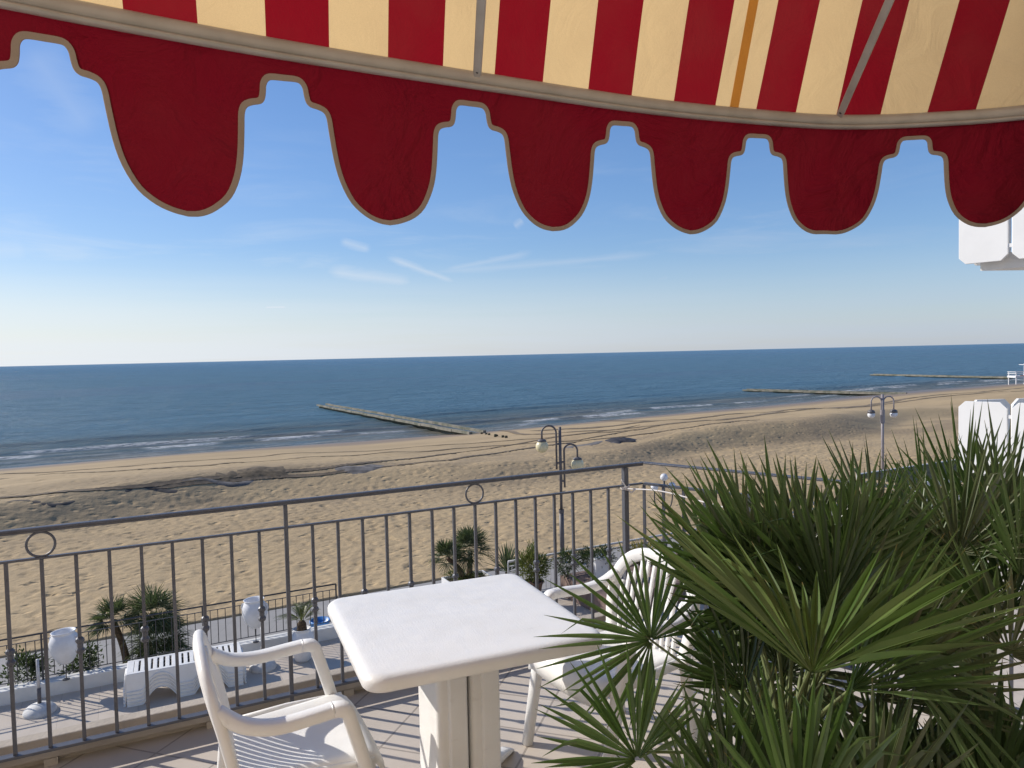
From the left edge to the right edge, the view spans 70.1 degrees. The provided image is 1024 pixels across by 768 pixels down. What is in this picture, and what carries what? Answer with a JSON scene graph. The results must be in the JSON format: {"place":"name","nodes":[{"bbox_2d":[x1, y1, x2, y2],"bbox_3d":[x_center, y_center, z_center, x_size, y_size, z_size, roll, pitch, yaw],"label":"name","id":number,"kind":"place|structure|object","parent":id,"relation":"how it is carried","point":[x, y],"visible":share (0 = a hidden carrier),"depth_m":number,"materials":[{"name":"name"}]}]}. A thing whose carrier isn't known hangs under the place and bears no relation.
{"place":"outdoors","nodes":[
{"label":"outdoors","id":0,"kind":"place"},
{"bbox_2d":[0,486,988,686],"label":"promenade","id":1,"kind":"structure","parent":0,"point":[223,633],"depth_m":17.84,"materials":[{"name":"grey concrete"}]},
{"bbox_2d":[0,644,53,685],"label":"leafy shrub","id":2,"kind":"object","parent":1,"relation":"on","point":[30,663],"visible":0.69,"depth_m":13.42,"materials":[{"name":"green plant"}]},
{"bbox_2d":[56,639,108,675],"bbox_3d":[-8.123,5.514,13.934,0.802,1.339,0.888,-1,2,0],"label":"leafy shrub","id":3,"kind":"object","parent":1,"relation":"on","point":[93,656],"visible":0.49,"depth_m":13.84,"materials":[{"name":"green plant"}]},
{"bbox_2d":[85,581,194,663],"bbox_3d":[-7.658,5.264,15.277,1.614,2.267,2.226,1,3,44],"label":"fan palm","id":4,"kind":"object","parent":1,"relation":"on","point":[155,601],"visible":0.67,"depth_m":15.12,"materials":[{"name":"green plant"}]},
{"bbox_2d":[0,623,338,705],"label":"low wall","id":5,"kind":"structure","parent":1,"relation":"on","point":[93,678],"depth_m":13.45,"materials":[{"name":"white paint"}]},
{"bbox_2d":[48,627,77,680],"bbox_3d":[-8.095,4.907,13.220,0.491,0.905,0.493,0,3,35],"label":"urn lamp","id":6,"kind":"object","parent":5,"relation":"on","point":[62,645],"visible":0.83,"depth_m":13.06,"materials":[{"name":"ceramic"}]},
{"bbox_2d":[0,583,336,684],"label":"railing","id":7,"kind":"object","parent":5,"relation":"on","point":[41,642],"visible":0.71,"depth_m":14.11,"materials":[{"name":"metal"}]},
{"bbox_2d":[241,596,267,642],"bbox_3d":[-5.202,4.784,14.780,0.490,0.893,0.493,-3,3,-35],"label":"urn lamp","id":8,"kind":"object","parent":5,"relation":"on","point":[249,609],"visible":0.9,"depth_m":14.60,"materials":[{"name":"paint"}]},
{"bbox_2d":[311,616,329,626],"bbox_3d":[-4.289,5.637,16.348,0.450,0.722,0.450,-1,2,0],"label":"tub","id":9,"kind":"object","parent":1,"relation":"on","point":[320,619],"visible":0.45,"depth_m":16.43,"materials":[{"name":"blue plastic"}]},
{"bbox_2d":[441,570,491,582],"bbox_3d":[-1.146,5.426,19.071,1.200,0.783,0.700,-3,3,-28],"label":"planter box","id":10,"kind":"object","parent":1,"relation":"on","point":[445,579],"visible":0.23,"depth_m":19.13,"materials":[{"name":"concrete"}]},
{"bbox_2d":[427,522,494,579],"bbox_3d":[-1.354,4.399,19.015,2.050,1.528,1.551,-3,3,-29],"label":"fan palm","id":11,"kind":"object","parent":10,"relation":"in","point":[464,535],"visible":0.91,"depth_m":18.83,"materials":[{"name":"green plant"}]},
{"bbox_2d":[441,569,487,579],"bbox_3d":[-1.279,5.019,19.058,1.344,0.387,0.833,-1,2,0],"label":"leafy shrub","id":12,"kind":"object","parent":10,"relation":"in","point":[472,573],"visible":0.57,"depth_m":19.00,"materials":[{"name":"green plant"}]},
{"bbox_2d":[484,540,524,573],"bbox_3d":[-0.239,4.899,18.326,1.404,1.854,1.403,-1,2,0],"label":"yucca","id":13,"kind":"object","parent":1,"relation":"on","point":[506,556],"visible":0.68,"depth_m":18.36,"materials":[{"name":"green plant"}]},
{"bbox_2d":[536,425,583,562],"bbox_3d":[1.520,3.433,22.857,1.498,4.339,0.400,-1,2,0],"label":"street lamp","id":14,"kind":"object","parent":1,"relation":"on","point":[542,447],"visible":0.87,"depth_m":22.78,"materials":[{"name":"metal"}]},
{"bbox_2d":[651,474,675,545],"bbox_3d":[5.024,4.215,24.193,0.830,2.510,0.250,-1,2,0],"label":"street lamp","id":15,"kind":"object","parent":1,"relation":"on","point":[663,477],"visible":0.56,"depth_m":24.08,"materials":[{"name":"paint"}]},
{"bbox_2d":[0,383,1023,657],"bbox_3d":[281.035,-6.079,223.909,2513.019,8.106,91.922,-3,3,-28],"label":"sand beach","id":16,"kind":"structure","parent":0,"point":[796,435],"depth_m":32.80,"materials":[{"name":"beige sand"}]},
{"bbox_2d":[7,500,74,506],"bbox_3d":[-19.429,4.944,30.057,4.090,0.422,0.849,-3,3,-28],"label":"tarpaulin","id":17,"kind":"object","parent":16,"relation":"on","point":[54,504],"visible":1,"depth_m":30.00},
{"bbox_2d":[125,486,177,492],"bbox_3d":[-16.282,4.822,33.023,3.776,0.494,0.999,-3,3,-28],"label":"tarpaulin","id":18,"kind":"object","parent":16,"relation":"on","point":[164,490],"visible":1,"depth_m":33.07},
{"bbox_2d":[163,477,254,486],"bbox_3d":[-14.114,4.694,34.694,5.197,0.550,1.000,-3,3,-28],"label":"tarpaulin","id":19,"kind":"object","parent":16,"relation":"on","point":[232,484],"visible":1,"depth_m":34.72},
{"bbox_2d":[215,471,239,481],"bbox_3d":[-13.830,4.611,35.562,1.259,0.539,1.900,-3,3,-28],"label":"seaweed heap","id":20,"kind":"object","parent":16,"relation":"on","point":[228,476],"visible":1,"depth_m":35.50,"materials":[{"name":"plant"}]},
{"bbox_2d":[236,466,287,480],"bbox_3d":[-12.571,4.524,36.721,2.602,0.589,2.500,-3,3,-28],"label":"seaweed heap","id":21,"kind":"object","parent":16,"relation":"on","point":[258,471],"visible":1,"depth_m":36.48,"materials":[{"name":"plant"}]},
{"bbox_2d":[0,429,633,497],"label":"tyre track","id":22,"kind":"structure","parent":16,"relation":"on","point":[159,483],"depth_m":34.12,"materials":[{"name":"brown sand"}]},
{"bbox_2d":[2,425,636,473],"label":"tyre track","id":23,"kind":"structure","parent":16,"relation":"on","point":[306,452],"depth_m":48.58,"materials":[{"name":"brown sand"}]},
{"bbox_2d":[1,426,653,478],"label":"tyre track","id":24,"kind":"structure","parent":16,"relation":"on","point":[348,455],"depth_m":46.07,"materials":[{"name":"brown sand"}]},
{"bbox_2d":[335,464,383,473],"bbox_3d":[-7.858,4.469,38.248,3.440,0.425,2.099,-3,3,-28],"label":"tarpaulin","id":25,"kind":"object","parent":16,"relation":"on","point":[359,469],"visible":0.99,"depth_m":37.94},
{"bbox_2d":[317,403,485,434],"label":"groyne","id":26,"kind":"object","parent":16,"relation":"on","point":[423,425],"visible":0.97,"depth_m":87.78,"materials":[{"name":"grey stone"}]},
{"bbox_2d":[150,420,743,488],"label":"tyre track","id":27,"kind":"structure","parent":16,"relation":"on","point":[238,479],"depth_m":36.60,"materials":[{"name":"brown sand"}]},
{"bbox_2d":[499,430,557,434],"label":"tyre track","id":28,"kind":"structure","parent":16,"relation":"on","point":[515,432],"depth_m":65.63,"materials":[{"name":"brown sand"}]},
{"bbox_2d":[562,441,601,448],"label":"tarpaulin","id":29,"kind":"object","parent":16,"relation":"on","point":[592,443],"visible":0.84,"depth_m":47.35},
{"bbox_2d":[605,437,636,443],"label":"tarpaulin","id":30,"kind":"object","parent":16,"relation":"on","point":[617,440],"visible":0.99,"depth_m":47.71,"materials":[{"name":"grey plastic"}]},
{"bbox_2d":[602,416,711,420],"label":"tyre track","id":31,"kind":"structure","parent":16,"relation":"on","point":[642,420],"depth_m":71.08,"materials":[{"name":"brown sand"}]},
{"bbox_2d":[532,387,1023,430],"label":"tyre track","id":32,"kind":"structure","parent":16,"relation":"on","point":[754,412],"depth_m":68.12,"materials":[{"name":"brown sand"}]},
{"bbox_2d":[561,390,1023,432],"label":"tyre track","id":33,"kind":"structure","parent":16,"relation":"on","point":[786,411],"depth_m":65.14,"materials":[{"name":"brown sand"}]},
{"bbox_2d":[742,389,906,395],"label":"groyne","id":34,"kind":"object","parent":16,"relation":"on","point":[857,393],"visible":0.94,"depth_m":127.97,"materials":[{"name":"grey stone"}]},
{"bbox_2d":[867,394,897,469],"bbox_3d":[16.827,2.678,33.149,1.360,4.427,0.331,-1,2,0],"label":"street lamp","id":35,"kind":"object","parent":16,"relation":"on","point":[893,413],"visible":1,"depth_m":33.05,"materials":[{"name":"metal"}]},
{"bbox_2d":[1007,364,1023,384],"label":"lifeguard tower","id":36,"kind":"structure","parent":16,"relation":"on","point":[1016,376],"depth_m":133.79,"materials":[{"name":"white paint"}]},
{"bbox_2d":[0,343,1023,468],"bbox_3d":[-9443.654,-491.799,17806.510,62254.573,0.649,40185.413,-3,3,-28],"label":"sea","id":37,"kind":"structure","parent":0,"point":[55,414],"depth_m":168.87,"materials":[{"name":"liquid"}]},
{"bbox_2d":[870,374,1012,378],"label":"groyne","id":38,"kind":"object","parent":37,"relation":"in","point":[955,376],"visible":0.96,"depth_m":183.06,"materials":[{"name":"grey stone"}]},
{"bbox_2d":[0,529,1023,740],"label":"terrace","id":39,"kind":"structure","parent":0,"point":[99,702],"depth_m":13.00,"materials":[{"name":"tile"}]},
{"bbox_2d":[22,659,56,718],"bbox_3d":[-8.123,5.178,12.528,0.510,0.920,0.510,-1,2,0],"label":"parasol base","id":40,"kind":"object","parent":39,"relation":"on","point":[37,709],"visible":0.94,"depth_m":12.46,"materials":[{"name":"plastic"}]},
{"bbox_2d":[124,670,246,707],"bbox_3d":[-5.959,5.403,13.364,2.018,0.313,0.768,-2,3,-25],"label":"sun lounger","id":41,"kind":"object","parent":39,"relation":"on","point":[174,690],"visible":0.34,"depth_m":12.94,"materials":[{"name":"white plastic"}]},
{"bbox_2d":[123,660,246,703],"bbox_3d":[-5.961,5.341,13.362,2.018,0.313,0.768,-2,3,-25],"label":"sun lounger","id":42,"kind":"object","parent":41,"relation":"on","point":[174,687],"visible":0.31,"depth_m":12.96,"materials":[{"name":"white plastic"}]},
{"bbox_2d":[123,650,245,700],"bbox_3d":[-5.962,5.279,13.359,2.018,0.313,0.768,-2,3,-25],"label":"sun lounger","id":43,"kind":"object","parent":42,"relation":"on","point":[174,684],"visible":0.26,"depth_m":12.99,"materials":[{"name":"white plastic"}]},
{"bbox_2d":[123,647,245,696],"bbox_3d":[-5.963,5.217,13.357,2.018,0.313,0.768,-2,3,-25],"label":"sun lounger","id":44,"kind":"object","parent":43,"relation":"on","point":[174,680],"visible":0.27,"depth_m":13.03,"materials":[{"name":"white plastic"}]},
{"bbox_2d":[123,642,245,693],"bbox_3d":[-5.965,5.155,13.354,2.018,0.313,0.768,-2,3,-25],"label":"sun lounger","id":45,"kind":"object","parent":44,"relation":"on","point":[134,681],"visible":0.66,"depth_m":13.04,"materials":[{"name":"white plastic"}]},
{"bbox_2d":[249,627,276,673],"bbox_3d":[-4.830,5.099,14.118,0.510,0.800,0.510,-1,2,0],"label":"parasol base","id":46,"kind":"object","parent":39,"relation":"on","point":[270,666],"visible":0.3,"depth_m":13.97,"materials":[{"name":"concrete"}]},
{"bbox_2d":[273,600,318,662],"bbox_3d":[-4.226,4.901,14.415,0.942,1.144,0.784,-2,2,-21],"label":"cycad","id":47,"kind":"object","parent":39,"relation":"on","point":[301,630],"visible":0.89,"depth_m":14.36,"materials":[{"name":"green plant"}]},
{"bbox_2d":[513,542,553,590],"bbox_3d":[0.537,4.304,17.290,1.039,1.332,0.953,-1,2,0],"label":"leafy shrub","id":48,"kind":"object","parent":39,"relation":"on","point":[528,558],"visible":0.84,"depth_m":17.18,"materials":[{"name":"green plant"}]},
{"bbox_2d":[560,553,709,612],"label":"raised paving","id":49,"kind":"structure","parent":39,"relation":"on","point":[583,576],"depth_m":17.29,"materials":[{"name":"white concrete"}]},
{"bbox_2d":[551,546,583,577],"bbox_3d":[1.372,4.351,17.889,0.872,0.790,0.837,-1,2,0],"label":"leafy shrub","id":50,"kind":"object","parent":49,"relation":"on","point":[568,569],"visible":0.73,"depth_m":17.78,"materials":[{"name":"green plant"}]},
{"bbox_2d":[586,554,607,577],"bbox_3d":[2.100,4.443,17.792,0.447,0.500,0.447,-3,3,-28],"label":"planter","id":51,"kind":"object","parent":49,"relation":"on","point":[600,568],"visible":0.4,"depth_m":17.60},
{"bbox_2d":[576,543,617,569],"bbox_3d":[2.051,4.264,17.786,1.118,0.755,0.962,-1,2,0],"label":"leafy shrub","id":52,"kind":"object","parent":51,"relation":"in","point":[597,552],"visible":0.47,"depth_m":17.76,"materials":[{"name":"green plant"}]},
{"bbox_2d":[617,539,655,562],"bbox_3d":[3.369,4.528,18.934,1.252,1.188,1.072,0,3,28],"label":"leafy shrub","id":53,"kind":"object","parent":39,"relation":"on","point":[634,546],"visible":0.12,"depth_m":18.97,"materials":[{"name":"green plant"}]},
{"bbox_2d":[958,207,1023,477],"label":"apartment building","id":54,"kind":"structure","parent":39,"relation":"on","point":[988,248],"depth_m":10.27,"materials":[{"name":"white paint"}]},
{"bbox_2d":[0,39,1023,366],"label":"sky","id":55,"kind":"structure","parent":0,"point":[93,270],"materials":[{"name":"blue"}]},
{"bbox_2d":[24,626,1020,767],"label":"terrace floor","id":56,"kind":"structure","parent":0,"point":[391,720],"depth_m":3.19,"materials":[{"name":"beige tile"}]},
{"bbox_2d":[193,629,384,767],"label":"garden chair","id":57,"kind":"object","parent":56,"relation":"on","point":[329,729],"visible":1,"depth_m":2.28,"materials":[{"name":"white plastic"}]},
{"bbox_2d":[0,607,639,767],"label":"parapet","id":58,"kind":"structure","parent":56,"relation":"on","point":[59,735],"depth_m":3.19,"materials":[{"name":"beige paint"}]},
{"bbox_2d":[328,574,601,767],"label":"garden table","id":59,"kind":"object","parent":56,"relation":"on","point":[450,650],"visible":0.91,"depth_m":2.50,"materials":[{"name":"white plastic"}]},
{"bbox_2d":[0,462,1018,762],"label":"terrace railing","id":60,"kind":"object","parent":56,"relation":"on","point":[80,650],"visible":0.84,"depth_m":3.32,"materials":[{"name":"grey metal"}]},
{"bbox_2d":[621,479,722,506],"bbox_3d":[0.874,0.597,3.565,0.101,0.099,1.430,-2,2,-18],"label":"cord","id":61,"kind":"object","parent":60,"relation":"attached to","point":[627,488],"visible":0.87,"depth_m":4.07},
{"bbox_2d":[522,548,699,767],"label":"garden chair","id":62,"kind":"object","parent":56,"relation":"on","point":[549,674],"visible":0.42,"depth_m":2.99,"materials":[{"name":"white plastic"}]},
{"bbox_2d":[534,436,1023,767],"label":"fan palm","id":63,"kind":"object","parent":56,"relation":"on","point":[763,593],"visible":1,"depth_m":1.70,"materials":[{"name":"plant"}]},
{"bbox_2d":[823,397,1023,767],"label":"fan palm","id":64,"kind":"object","parent":56,"relation":"on","point":[979,506],"visible":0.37,"depth_m":2.16,"materials":[{"name":"plant"}]},
{"bbox_2d":[856,459,961,485],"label":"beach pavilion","id":65,"kind":"structure","parent":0,"point":[928,471],"depth_m":23.23,"materials":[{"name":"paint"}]},
{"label":"hotel facade","id":66,"kind":"object","parent":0,"visible":0},
{"bbox_2d":[0,0,1023,234],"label":"awning","id":67,"kind":"object","parent":66,"relation":"attached to","point":[835,103],"visible":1,"depth_m":1.98,"materials":[{"name":"red fabric"}]},
{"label":"kerb","id":68,"kind":"structure","parent":0,"visible":0},
{"bbox_2d":[507,508,812,590],"bbox_3d":[6.968,4.431,21.350,16.019,0.977,0.056,-3,3,-28],"label":"white railing","id":69,"kind":"object","parent":68,"relation":"on","point":[550,554],"visible":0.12,"depth_m":18.73,"materials":[{"name":"metal"}]}
]}

